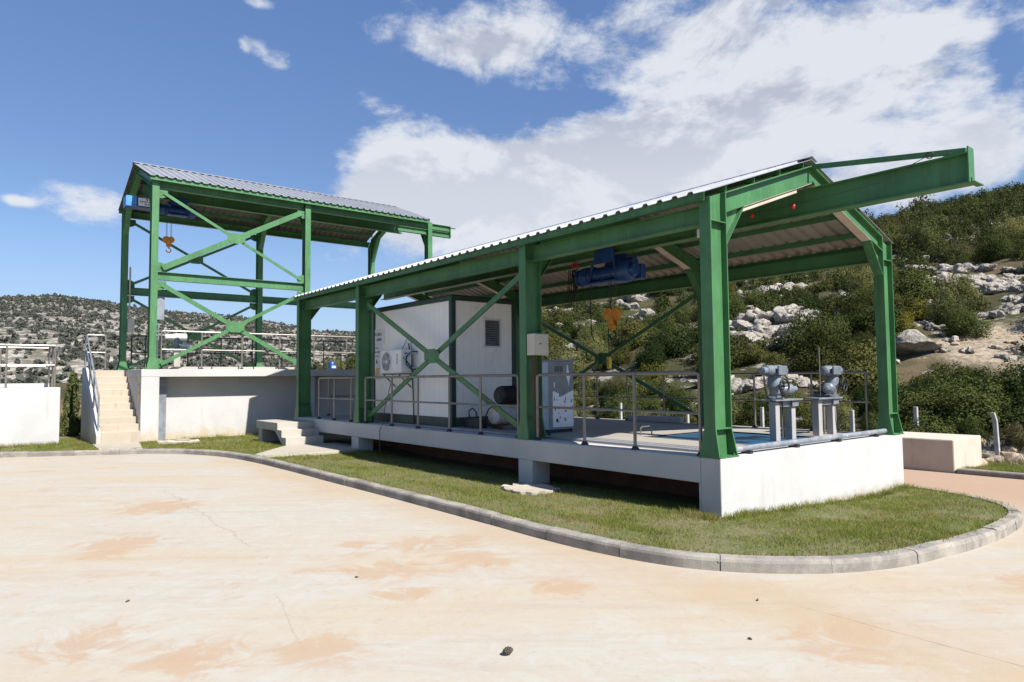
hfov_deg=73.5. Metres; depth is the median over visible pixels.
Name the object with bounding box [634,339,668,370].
wild shrub
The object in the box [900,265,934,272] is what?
limestone outcrop
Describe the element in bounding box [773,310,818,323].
limestone outcrop
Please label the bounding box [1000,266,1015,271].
limestone outcrop
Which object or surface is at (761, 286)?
limestone outcrop
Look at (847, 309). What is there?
wild shrub
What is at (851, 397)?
wild shrub
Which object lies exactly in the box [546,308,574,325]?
wild shrub
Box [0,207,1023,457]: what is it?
ground
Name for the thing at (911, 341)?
boulder
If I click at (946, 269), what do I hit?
limestone outcrop
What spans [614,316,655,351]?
wild shrub
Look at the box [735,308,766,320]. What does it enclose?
limestone outcrop
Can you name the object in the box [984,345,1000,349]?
limestone outcrop
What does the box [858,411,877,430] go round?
wild shrub
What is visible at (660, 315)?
wild shrub
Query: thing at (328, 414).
railing
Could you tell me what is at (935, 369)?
wild shrub
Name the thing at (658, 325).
wild shrub
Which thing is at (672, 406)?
wild shrub
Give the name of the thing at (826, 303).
wild shrub
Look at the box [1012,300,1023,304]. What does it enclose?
limestone outcrop
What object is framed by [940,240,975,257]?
wild shrub
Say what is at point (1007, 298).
limestone outcrop
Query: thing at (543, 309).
wild shrub
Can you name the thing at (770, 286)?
limestone outcrop
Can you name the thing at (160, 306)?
switch box
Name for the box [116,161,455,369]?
steel canopy
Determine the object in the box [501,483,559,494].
drain cover slab
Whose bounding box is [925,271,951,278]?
limestone outcrop
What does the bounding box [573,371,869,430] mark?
railing
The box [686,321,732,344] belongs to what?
wild shrub
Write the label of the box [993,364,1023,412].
wild shrub
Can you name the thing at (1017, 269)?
limestone outcrop
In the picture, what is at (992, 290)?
limestone outcrop
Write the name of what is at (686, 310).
wild shrub
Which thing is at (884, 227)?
wild shrub
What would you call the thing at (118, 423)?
concrete stair
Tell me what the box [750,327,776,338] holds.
limestone outcrop
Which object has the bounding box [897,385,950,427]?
wild shrub
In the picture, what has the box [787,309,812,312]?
limestone outcrop
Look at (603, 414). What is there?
wild shrub
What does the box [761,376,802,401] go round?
wild shrub
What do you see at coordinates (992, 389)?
wild shrub
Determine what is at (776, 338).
limestone outcrop
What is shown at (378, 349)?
notice
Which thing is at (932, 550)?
kerb
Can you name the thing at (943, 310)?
wild shrub
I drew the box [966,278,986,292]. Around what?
limestone outcrop
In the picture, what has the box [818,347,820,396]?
thin rod
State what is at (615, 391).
wild shrub
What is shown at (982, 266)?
limestone outcrop
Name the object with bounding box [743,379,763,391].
limestone outcrop
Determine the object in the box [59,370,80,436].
conical bush
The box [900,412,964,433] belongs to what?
wild shrub
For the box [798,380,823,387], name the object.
limestone outcrop
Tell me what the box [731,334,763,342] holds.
limestone outcrop
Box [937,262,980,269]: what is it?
limestone outcrop
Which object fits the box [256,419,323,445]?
concrete steps
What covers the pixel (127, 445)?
path
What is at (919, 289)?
wild shrub
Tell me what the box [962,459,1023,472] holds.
grass
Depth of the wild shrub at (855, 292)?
37.87 m
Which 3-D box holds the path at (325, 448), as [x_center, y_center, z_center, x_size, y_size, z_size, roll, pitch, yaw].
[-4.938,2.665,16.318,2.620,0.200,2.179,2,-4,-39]
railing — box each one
[0,344,56,387]
[87,334,106,369]
[130,335,354,368]
[159,330,354,368]
[317,377,354,421]
[326,379,354,415]
[363,374,519,437]
[534,371,702,455]
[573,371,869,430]
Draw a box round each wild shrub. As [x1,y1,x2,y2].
[319,358,349,368]
[322,354,345,368]
[542,307,548,316]
[542,337,595,390]
[543,331,564,356]
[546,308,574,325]
[548,312,581,338]
[548,330,570,347]
[573,313,598,337]
[573,391,580,410]
[574,326,603,347]
[574,389,599,406]
[578,322,619,345]
[578,332,607,360]
[591,343,612,369]
[592,394,611,412]
[593,302,630,326]
[593,380,617,395]
[599,391,625,418]
[601,381,625,401]
[602,303,630,326]
[603,378,625,392]
[605,346,636,365]
[605,390,643,419]
[611,390,646,409]
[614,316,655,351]
[625,376,649,400]
[628,376,659,399]
[633,363,670,383]
[634,317,674,335]
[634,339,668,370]
[638,378,665,399]
[639,327,696,361]
[639,395,662,409]
[641,307,681,333]
[644,327,669,338]
[645,290,675,296]
[659,383,697,416]
[667,303,693,321]
[679,402,697,422]
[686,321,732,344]
[689,300,697,320]
[690,334,752,369]
[728,282,739,298]
[729,291,747,320]
[731,395,743,425]
[732,407,765,426]
[734,394,768,414]
[736,285,764,306]
[741,343,776,363]
[742,276,782,288]
[752,351,792,376]
[756,407,797,428]
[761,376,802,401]
[777,303,843,357]
[778,284,808,302]
[780,394,825,416]
[783,322,852,376]
[793,291,820,305]
[794,332,852,363]
[796,405,826,428]
[802,296,829,310]
[812,278,836,290]
[815,290,848,320]
[816,267,857,282]
[816,339,903,394]
[817,290,852,311]
[817,309,856,342]
[822,387,857,421]
[827,295,874,324]
[831,339,869,365]
[838,280,853,291]
[839,304,906,335]
[839,331,875,351]
[839,390,862,409]
[840,287,872,306]
[844,264,873,292]
[850,384,875,410]
[851,389,902,416]
[852,288,901,304]
[853,280,873,292]
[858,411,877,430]
[862,394,905,418]
[862,411,878,429]
[863,291,925,320]
[872,380,923,402]
[873,213,909,226]
[876,215,902,247]
[878,219,904,232]
[892,215,945,255]
[893,267,944,303]
[893,272,910,286]
[894,310,917,331]
[895,262,923,278]
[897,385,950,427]
[899,297,931,319]
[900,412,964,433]
[904,370,976,398]
[908,360,952,384]
[921,288,976,324]
[926,360,983,386]
[926,370,1013,435]
[928,381,956,401]
[929,367,970,386]
[931,388,1020,434]
[932,267,981,305]
[936,307,995,337]
[936,361,996,385]
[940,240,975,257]
[946,250,980,265]
[952,413,990,445]
[953,380,1023,418]
[964,371,991,389]
[970,235,1019,262]
[971,228,1014,263]
[984,357,1023,411]
[988,210,1023,238]
[990,394,1023,434]
[991,422,1023,451]
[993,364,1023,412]
[996,225,1023,237]
[1010,234,1023,245]
[1015,322,1023,353]
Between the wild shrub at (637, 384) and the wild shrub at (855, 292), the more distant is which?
the wild shrub at (855, 292)
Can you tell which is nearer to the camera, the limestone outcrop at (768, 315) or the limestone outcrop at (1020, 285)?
the limestone outcrop at (1020, 285)
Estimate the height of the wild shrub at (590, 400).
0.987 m
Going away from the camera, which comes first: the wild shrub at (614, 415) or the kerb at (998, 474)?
the kerb at (998, 474)
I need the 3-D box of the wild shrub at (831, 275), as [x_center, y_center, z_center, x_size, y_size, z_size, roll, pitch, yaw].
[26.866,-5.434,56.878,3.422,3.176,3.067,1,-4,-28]
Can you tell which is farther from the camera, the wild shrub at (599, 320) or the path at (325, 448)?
the wild shrub at (599, 320)
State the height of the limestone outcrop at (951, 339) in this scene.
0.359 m
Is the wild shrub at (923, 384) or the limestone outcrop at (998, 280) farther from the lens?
the limestone outcrop at (998, 280)
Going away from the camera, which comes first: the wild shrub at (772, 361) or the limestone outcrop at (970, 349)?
the limestone outcrop at (970, 349)
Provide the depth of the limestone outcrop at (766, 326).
42.35 m
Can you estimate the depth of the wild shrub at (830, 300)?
40.53 m
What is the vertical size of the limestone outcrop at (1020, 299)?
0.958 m
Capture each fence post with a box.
[619,403,622,418]
[760,407,764,426]
[850,410,854,431]
[913,407,918,430]
[990,412,1000,455]
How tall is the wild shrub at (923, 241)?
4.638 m
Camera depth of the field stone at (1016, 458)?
17.48 m
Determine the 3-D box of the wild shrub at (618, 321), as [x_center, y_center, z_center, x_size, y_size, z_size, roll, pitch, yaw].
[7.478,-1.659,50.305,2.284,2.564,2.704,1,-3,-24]
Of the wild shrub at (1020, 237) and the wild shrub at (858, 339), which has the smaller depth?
the wild shrub at (858, 339)
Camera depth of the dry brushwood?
17.05 m
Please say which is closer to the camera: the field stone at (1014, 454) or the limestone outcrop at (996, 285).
the field stone at (1014, 454)
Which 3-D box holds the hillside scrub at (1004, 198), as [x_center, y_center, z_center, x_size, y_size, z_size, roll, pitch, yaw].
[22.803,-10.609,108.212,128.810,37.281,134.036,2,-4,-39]
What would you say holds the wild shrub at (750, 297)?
on the ground at (914, 365)
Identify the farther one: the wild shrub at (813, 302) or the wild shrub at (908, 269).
the wild shrub at (908, 269)
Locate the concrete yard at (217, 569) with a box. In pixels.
[0,454,1023,681]
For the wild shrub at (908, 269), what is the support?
on the ground at (914, 365)
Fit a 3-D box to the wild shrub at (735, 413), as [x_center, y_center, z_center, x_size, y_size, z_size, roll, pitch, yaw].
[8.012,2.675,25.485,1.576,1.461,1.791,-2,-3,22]
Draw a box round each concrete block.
[126,369,354,441]
[902,431,981,473]
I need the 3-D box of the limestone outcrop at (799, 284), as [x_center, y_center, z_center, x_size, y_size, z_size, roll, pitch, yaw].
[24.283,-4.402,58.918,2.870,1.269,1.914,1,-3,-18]
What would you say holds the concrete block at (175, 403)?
on the concrete yard at (217, 569)
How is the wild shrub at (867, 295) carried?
on the ground at (914, 365)
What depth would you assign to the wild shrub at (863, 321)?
32.26 m
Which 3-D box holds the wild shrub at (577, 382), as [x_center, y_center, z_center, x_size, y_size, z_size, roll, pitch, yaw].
[2.882,1.299,37.517,2.821,3.218,3.333,2,-4,-33]
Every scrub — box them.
[0,292,354,382]
[295,362,321,368]
[343,179,1023,431]
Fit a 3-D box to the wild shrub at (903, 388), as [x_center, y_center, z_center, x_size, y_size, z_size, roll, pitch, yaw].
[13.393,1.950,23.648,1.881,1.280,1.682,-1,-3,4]
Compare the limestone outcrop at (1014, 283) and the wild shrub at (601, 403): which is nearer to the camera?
the wild shrub at (601, 403)
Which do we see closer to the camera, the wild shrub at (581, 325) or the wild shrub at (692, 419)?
the wild shrub at (692, 419)
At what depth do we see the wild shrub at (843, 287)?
49.21 m
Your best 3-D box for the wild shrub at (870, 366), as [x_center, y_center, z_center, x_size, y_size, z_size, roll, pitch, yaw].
[13.368,1.179,26.700,3.351,2.462,3.354,-3,-4,42]
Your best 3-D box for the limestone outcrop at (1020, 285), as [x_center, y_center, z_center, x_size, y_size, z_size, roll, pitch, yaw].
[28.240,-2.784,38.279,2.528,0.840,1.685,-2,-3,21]
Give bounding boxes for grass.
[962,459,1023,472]
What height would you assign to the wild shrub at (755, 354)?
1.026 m
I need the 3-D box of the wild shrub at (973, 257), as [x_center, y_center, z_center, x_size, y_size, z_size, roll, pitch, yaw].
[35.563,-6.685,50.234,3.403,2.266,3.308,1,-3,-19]
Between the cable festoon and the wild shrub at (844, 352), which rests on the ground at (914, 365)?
the wild shrub at (844, 352)
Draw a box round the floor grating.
[378,421,698,451]
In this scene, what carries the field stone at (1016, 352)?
on the ground at (914, 365)
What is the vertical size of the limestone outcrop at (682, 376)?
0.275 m
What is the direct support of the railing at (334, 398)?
on the concrete platform
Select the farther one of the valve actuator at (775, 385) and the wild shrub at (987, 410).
the wild shrub at (987, 410)
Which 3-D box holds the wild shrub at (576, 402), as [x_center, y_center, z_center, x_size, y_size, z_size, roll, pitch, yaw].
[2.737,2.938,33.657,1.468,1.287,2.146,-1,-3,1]
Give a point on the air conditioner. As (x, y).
(399, 362)
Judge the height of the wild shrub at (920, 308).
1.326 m
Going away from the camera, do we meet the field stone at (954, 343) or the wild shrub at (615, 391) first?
the field stone at (954, 343)
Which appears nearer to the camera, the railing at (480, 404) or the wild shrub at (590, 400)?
the railing at (480, 404)
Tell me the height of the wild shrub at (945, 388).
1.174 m
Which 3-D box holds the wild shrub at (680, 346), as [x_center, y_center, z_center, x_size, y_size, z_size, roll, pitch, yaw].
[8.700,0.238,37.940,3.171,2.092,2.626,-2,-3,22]
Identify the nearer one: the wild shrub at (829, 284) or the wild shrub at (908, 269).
the wild shrub at (908, 269)
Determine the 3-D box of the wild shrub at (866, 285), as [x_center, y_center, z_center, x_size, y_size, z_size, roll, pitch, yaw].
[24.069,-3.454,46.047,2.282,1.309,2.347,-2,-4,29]
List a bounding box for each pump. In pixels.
[327,361,335,368]
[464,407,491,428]
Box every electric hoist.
[123,195,198,252]
[574,247,645,339]
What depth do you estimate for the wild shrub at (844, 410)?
23.59 m
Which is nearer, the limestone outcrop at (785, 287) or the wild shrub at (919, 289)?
the wild shrub at (919, 289)
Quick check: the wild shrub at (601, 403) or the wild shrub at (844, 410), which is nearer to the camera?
the wild shrub at (844, 410)
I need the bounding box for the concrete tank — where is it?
[0,383,59,446]
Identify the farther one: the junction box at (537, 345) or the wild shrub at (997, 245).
the wild shrub at (997, 245)
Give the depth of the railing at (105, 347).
20.79 m
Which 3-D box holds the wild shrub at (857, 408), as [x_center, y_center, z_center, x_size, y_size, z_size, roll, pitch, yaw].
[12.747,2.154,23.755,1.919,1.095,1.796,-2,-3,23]
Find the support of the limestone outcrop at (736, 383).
on the ground at (914, 365)
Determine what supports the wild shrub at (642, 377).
on the ground at (914, 365)
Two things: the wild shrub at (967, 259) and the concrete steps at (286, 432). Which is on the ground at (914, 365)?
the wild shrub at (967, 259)
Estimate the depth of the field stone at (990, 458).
17.77 m
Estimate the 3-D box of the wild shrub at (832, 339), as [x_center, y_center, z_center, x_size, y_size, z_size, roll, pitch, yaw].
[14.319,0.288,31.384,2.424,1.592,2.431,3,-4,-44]
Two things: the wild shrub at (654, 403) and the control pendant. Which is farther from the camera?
the wild shrub at (654, 403)
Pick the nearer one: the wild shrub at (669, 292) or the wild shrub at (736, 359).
the wild shrub at (736, 359)
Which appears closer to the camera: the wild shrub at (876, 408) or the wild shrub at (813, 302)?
the wild shrub at (876, 408)
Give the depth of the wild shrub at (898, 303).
33.44 m
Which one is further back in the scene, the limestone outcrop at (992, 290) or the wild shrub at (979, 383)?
the limestone outcrop at (992, 290)
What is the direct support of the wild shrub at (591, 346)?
on the ground at (914, 365)
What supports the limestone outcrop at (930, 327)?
on the ground at (914, 365)
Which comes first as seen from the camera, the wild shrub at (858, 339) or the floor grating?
the floor grating
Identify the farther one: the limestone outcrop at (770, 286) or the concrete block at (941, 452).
the limestone outcrop at (770, 286)
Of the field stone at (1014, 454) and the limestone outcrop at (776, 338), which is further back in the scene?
the limestone outcrop at (776, 338)
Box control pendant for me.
[607,283,611,368]
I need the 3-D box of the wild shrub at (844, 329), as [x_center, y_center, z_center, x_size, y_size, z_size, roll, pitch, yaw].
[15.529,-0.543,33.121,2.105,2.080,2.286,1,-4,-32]
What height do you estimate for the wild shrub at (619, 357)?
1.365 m
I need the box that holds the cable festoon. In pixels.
[567,263,578,307]
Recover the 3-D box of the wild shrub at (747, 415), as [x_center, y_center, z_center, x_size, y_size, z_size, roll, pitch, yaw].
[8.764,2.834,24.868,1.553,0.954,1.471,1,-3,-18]
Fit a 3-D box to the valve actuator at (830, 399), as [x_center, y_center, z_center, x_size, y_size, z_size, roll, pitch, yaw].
[5.585,1.167,12.020,1.113,1.488,0.367,2,-4,-39]
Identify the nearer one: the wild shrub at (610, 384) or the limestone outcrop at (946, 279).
the wild shrub at (610, 384)
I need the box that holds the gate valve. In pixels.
[164,334,189,366]
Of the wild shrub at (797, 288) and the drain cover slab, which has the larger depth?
the wild shrub at (797, 288)
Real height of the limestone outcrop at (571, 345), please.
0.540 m
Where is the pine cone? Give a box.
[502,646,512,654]
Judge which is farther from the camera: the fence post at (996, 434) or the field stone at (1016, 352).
the field stone at (1016, 352)
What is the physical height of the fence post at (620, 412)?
1.400 m
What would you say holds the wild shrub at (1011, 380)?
on the ground at (914, 365)
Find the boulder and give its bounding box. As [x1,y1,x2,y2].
[895,329,941,354]
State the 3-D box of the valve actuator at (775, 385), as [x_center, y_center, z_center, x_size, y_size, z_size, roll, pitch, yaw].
[4.417,1.133,11.212,1.020,1.488,0.367,2,-4,-39]
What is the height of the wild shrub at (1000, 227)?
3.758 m
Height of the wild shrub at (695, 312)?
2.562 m
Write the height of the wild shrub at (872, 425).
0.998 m
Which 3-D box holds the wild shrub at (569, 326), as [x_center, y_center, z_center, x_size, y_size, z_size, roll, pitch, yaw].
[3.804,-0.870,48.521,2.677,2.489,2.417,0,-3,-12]
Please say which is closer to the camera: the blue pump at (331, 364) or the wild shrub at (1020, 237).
the blue pump at (331, 364)
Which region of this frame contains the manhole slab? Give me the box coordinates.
[157,438,199,443]
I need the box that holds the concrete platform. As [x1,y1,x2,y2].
[294,414,903,517]
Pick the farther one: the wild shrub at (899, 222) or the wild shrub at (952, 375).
the wild shrub at (899, 222)
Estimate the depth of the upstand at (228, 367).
20.75 m
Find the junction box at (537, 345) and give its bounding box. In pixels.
[527,333,548,436]
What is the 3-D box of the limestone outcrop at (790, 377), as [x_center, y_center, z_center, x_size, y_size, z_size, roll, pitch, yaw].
[12.017,1.726,29.506,1.233,0.738,1.172,0,-3,-2]
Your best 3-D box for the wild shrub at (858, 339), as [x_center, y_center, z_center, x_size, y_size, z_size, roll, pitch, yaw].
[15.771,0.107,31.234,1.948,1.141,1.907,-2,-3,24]
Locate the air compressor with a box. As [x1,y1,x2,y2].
[488,385,516,429]
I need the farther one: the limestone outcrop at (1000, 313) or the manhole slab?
the limestone outcrop at (1000, 313)
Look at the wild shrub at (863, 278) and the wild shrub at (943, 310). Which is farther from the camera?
the wild shrub at (863, 278)
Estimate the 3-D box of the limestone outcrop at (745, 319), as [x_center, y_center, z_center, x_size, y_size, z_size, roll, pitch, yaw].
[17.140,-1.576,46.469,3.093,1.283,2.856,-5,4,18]
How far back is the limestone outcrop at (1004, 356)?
26.62 m
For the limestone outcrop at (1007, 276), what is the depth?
41.16 m
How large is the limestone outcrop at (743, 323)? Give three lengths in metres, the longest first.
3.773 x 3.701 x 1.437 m
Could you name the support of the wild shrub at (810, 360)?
on the ground at (914, 365)
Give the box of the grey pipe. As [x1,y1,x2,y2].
[736,429,886,453]
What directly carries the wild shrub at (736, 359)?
on the ground at (914, 365)
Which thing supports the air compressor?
on the concrete platform
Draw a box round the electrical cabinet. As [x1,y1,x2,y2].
[542,359,574,432]
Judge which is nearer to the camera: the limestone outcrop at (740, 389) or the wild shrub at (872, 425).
the wild shrub at (872, 425)
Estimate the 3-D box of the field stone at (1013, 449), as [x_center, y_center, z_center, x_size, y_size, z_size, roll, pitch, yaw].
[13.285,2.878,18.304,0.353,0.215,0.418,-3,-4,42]
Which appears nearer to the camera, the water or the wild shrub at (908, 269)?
the water
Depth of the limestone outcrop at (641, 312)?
58.66 m
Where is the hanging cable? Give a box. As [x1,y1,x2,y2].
[590,285,594,341]
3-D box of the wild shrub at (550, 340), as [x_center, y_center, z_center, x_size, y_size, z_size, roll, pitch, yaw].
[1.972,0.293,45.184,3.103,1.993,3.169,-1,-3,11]
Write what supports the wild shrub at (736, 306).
on the ground at (914, 365)
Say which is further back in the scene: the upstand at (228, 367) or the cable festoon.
the upstand at (228, 367)
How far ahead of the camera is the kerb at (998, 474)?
15.30 m
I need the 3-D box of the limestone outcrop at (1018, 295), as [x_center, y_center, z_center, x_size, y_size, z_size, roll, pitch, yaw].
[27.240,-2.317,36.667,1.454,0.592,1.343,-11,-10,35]
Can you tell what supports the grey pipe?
on the concrete platform
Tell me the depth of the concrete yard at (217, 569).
5.46 m
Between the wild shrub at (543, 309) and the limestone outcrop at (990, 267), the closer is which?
the limestone outcrop at (990, 267)
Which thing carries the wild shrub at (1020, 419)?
on the ground at (914, 365)
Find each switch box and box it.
[127,267,134,332]
[157,296,164,357]
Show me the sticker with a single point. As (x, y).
(378, 370)
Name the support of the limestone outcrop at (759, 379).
on the ground at (914, 365)
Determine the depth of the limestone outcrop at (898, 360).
28.46 m
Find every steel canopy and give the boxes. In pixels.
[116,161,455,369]
[293,146,983,458]
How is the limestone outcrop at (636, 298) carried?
on the ground at (914, 365)
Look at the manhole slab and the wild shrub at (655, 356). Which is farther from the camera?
the wild shrub at (655, 356)
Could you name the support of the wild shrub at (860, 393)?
on the ground at (914, 365)
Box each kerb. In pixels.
[0,448,1022,573]
[957,468,1023,479]
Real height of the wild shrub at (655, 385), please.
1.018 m
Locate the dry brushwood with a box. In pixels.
[984,446,1023,466]
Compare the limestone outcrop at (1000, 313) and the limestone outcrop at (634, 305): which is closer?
the limestone outcrop at (1000, 313)
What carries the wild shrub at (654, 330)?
on the ground at (914, 365)
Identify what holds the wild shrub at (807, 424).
on the ground at (914, 365)
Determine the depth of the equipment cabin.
15.02 m
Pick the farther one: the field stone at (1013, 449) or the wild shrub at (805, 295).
the wild shrub at (805, 295)
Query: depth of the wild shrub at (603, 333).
44.06 m
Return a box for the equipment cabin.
[372,294,516,426]
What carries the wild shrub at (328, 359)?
on the ground at (914, 365)
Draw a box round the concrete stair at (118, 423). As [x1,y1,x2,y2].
[81,368,140,443]
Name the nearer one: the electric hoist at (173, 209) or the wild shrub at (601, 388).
the electric hoist at (173, 209)
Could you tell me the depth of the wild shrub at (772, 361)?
31.10 m
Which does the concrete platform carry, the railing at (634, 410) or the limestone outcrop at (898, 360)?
the railing at (634, 410)
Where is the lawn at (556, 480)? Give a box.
[0,428,1006,555]
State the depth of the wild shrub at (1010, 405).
20.20 m
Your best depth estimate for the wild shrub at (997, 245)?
47.99 m
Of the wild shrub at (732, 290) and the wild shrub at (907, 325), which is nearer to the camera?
the wild shrub at (907, 325)
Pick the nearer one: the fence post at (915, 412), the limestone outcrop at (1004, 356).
the fence post at (915, 412)
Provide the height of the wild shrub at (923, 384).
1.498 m
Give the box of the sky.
[0,0,1023,331]
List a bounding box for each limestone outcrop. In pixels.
[564,343,575,349]
[613,299,638,310]
[617,294,647,301]
[628,308,655,317]
[674,375,688,377]
[688,380,696,384]
[729,320,752,330]
[730,331,756,342]
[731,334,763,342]
[731,378,759,393]
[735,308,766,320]
[735,384,746,393]
[743,309,754,321]
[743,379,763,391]
[747,318,785,335]
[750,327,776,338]
[755,283,780,289]
[755,376,767,384]
[759,285,779,293]
[764,304,803,319]
[770,335,796,348]
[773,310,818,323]
[776,323,798,334]
[777,284,796,292]
[781,374,809,385]
[784,282,808,290]
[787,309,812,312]
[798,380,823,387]
[801,315,824,324]
[871,356,900,363]
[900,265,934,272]
[919,320,934,324]
[923,323,945,330]
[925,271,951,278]
[933,276,958,286]
[935,266,953,272]
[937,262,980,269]
[938,347,950,352]
[942,336,959,342]
[952,263,978,273]
[958,346,974,353]
[964,273,984,281]
[964,274,996,280]
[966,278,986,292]
[975,263,989,270]
[976,264,997,271]
[979,281,1015,293]
[979,310,1006,317]
[983,283,1022,293]
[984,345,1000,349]
[986,277,1022,283]
[994,353,1017,360]
[996,284,1023,290]
[999,273,1023,280]
[999,295,1021,301]
[999,302,1023,313]
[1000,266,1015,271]
[1001,282,1017,284]
[1009,294,1023,296]
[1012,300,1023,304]
[1014,293,1023,302]
[1015,266,1023,271]
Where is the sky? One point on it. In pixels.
(485, 120)
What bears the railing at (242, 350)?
on the concrete block at (175, 403)
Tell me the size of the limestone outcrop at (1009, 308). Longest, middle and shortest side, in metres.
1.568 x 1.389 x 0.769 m
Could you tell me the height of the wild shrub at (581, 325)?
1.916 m
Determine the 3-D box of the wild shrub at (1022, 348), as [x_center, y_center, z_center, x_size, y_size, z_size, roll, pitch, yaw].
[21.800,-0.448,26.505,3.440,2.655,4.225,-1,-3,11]
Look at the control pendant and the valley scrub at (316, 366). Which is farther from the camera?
the valley scrub at (316, 366)
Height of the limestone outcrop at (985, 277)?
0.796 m
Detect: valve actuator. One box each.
[758,365,802,440]
[805,365,847,435]
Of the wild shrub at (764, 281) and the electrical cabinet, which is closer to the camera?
the electrical cabinet
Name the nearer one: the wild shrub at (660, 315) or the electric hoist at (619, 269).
the electric hoist at (619, 269)
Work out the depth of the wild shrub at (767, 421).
23.67 m
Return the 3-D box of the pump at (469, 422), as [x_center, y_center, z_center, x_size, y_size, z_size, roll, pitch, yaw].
[-0.664,1.560,14.028,0.220,0.468,0.841,2,-4,-39]
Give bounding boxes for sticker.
[375,365,381,379]
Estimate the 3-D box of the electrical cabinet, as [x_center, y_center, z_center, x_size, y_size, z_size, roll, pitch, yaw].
[0.844,1.048,13.160,0.720,1.373,0.350,2,-4,-39]
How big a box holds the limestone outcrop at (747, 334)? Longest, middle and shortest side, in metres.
2.964 x 2.908 x 1.306 m
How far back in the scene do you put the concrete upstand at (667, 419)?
15.69 m
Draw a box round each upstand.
[163,367,294,368]
[628,415,683,422]
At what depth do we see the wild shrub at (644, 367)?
34.08 m
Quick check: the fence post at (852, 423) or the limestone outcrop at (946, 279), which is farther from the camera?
the limestone outcrop at (946, 279)
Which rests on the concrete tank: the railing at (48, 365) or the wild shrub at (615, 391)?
the railing at (48, 365)
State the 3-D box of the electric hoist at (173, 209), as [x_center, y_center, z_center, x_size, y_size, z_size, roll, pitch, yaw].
[-11.060,-3.691,21.611,0.680,1.806,2.166,-3,-4,43]
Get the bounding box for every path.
[93,442,142,449]
[254,442,362,457]
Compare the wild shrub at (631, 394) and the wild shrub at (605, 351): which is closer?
the wild shrub at (631, 394)
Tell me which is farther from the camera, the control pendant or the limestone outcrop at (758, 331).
the limestone outcrop at (758, 331)
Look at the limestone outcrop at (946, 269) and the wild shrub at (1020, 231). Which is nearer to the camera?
the limestone outcrop at (946, 269)
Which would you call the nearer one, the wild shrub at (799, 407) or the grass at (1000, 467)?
the grass at (1000, 467)
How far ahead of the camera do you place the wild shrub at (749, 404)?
26.16 m
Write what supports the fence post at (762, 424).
on the ground at (914, 365)
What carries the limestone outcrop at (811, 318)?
on the ground at (914, 365)
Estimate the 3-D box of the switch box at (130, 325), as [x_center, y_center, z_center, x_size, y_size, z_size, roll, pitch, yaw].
[-12.720,-1.373,22.917,0.212,2.181,0.235,2,-4,-39]
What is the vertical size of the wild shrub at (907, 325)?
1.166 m
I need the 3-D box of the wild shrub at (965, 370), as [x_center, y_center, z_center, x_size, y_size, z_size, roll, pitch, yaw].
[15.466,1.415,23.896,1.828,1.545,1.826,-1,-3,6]
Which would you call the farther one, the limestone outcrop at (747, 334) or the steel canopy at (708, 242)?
the limestone outcrop at (747, 334)
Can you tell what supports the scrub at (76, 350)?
on the ground at (914, 365)
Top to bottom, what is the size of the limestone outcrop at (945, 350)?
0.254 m
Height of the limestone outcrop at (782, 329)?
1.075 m
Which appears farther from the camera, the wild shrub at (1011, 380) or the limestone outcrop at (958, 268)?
the limestone outcrop at (958, 268)
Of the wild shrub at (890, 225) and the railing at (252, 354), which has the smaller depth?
the railing at (252, 354)
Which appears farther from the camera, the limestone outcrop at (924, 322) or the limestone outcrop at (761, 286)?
the limestone outcrop at (761, 286)
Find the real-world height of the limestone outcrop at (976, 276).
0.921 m
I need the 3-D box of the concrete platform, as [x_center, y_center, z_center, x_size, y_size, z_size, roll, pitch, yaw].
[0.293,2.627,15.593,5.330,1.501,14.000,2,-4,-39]
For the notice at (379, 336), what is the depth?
16.84 m
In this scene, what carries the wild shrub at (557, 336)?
on the ground at (914, 365)
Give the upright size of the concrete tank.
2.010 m
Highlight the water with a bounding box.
[659,432,829,446]
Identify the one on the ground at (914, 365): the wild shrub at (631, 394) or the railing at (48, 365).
the wild shrub at (631, 394)
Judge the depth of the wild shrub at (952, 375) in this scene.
23.72 m
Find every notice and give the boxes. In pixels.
[375,329,383,344]
[375,344,381,364]
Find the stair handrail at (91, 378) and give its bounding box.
[84,335,99,430]
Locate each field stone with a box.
[950,341,959,345]
[981,437,986,447]
[985,456,1000,461]
[1002,445,1017,452]
[1003,452,1019,459]
[1010,456,1023,463]
[1012,350,1022,354]
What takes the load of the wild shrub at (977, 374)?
on the ground at (914, 365)
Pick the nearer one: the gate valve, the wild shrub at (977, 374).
the gate valve
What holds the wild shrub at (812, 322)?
on the ground at (914, 365)
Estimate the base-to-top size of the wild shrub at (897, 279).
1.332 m
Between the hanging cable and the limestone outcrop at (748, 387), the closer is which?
the hanging cable
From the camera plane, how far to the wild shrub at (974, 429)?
19.25 m
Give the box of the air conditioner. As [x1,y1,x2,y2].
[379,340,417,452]
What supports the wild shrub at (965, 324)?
on the ground at (914, 365)
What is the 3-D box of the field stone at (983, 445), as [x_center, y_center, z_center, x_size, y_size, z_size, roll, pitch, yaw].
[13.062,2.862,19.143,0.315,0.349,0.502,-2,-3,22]
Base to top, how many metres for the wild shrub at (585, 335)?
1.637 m
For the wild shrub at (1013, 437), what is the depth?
18.34 m
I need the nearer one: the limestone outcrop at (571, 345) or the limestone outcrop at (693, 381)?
the limestone outcrop at (693, 381)
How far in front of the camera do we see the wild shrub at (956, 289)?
36.69 m

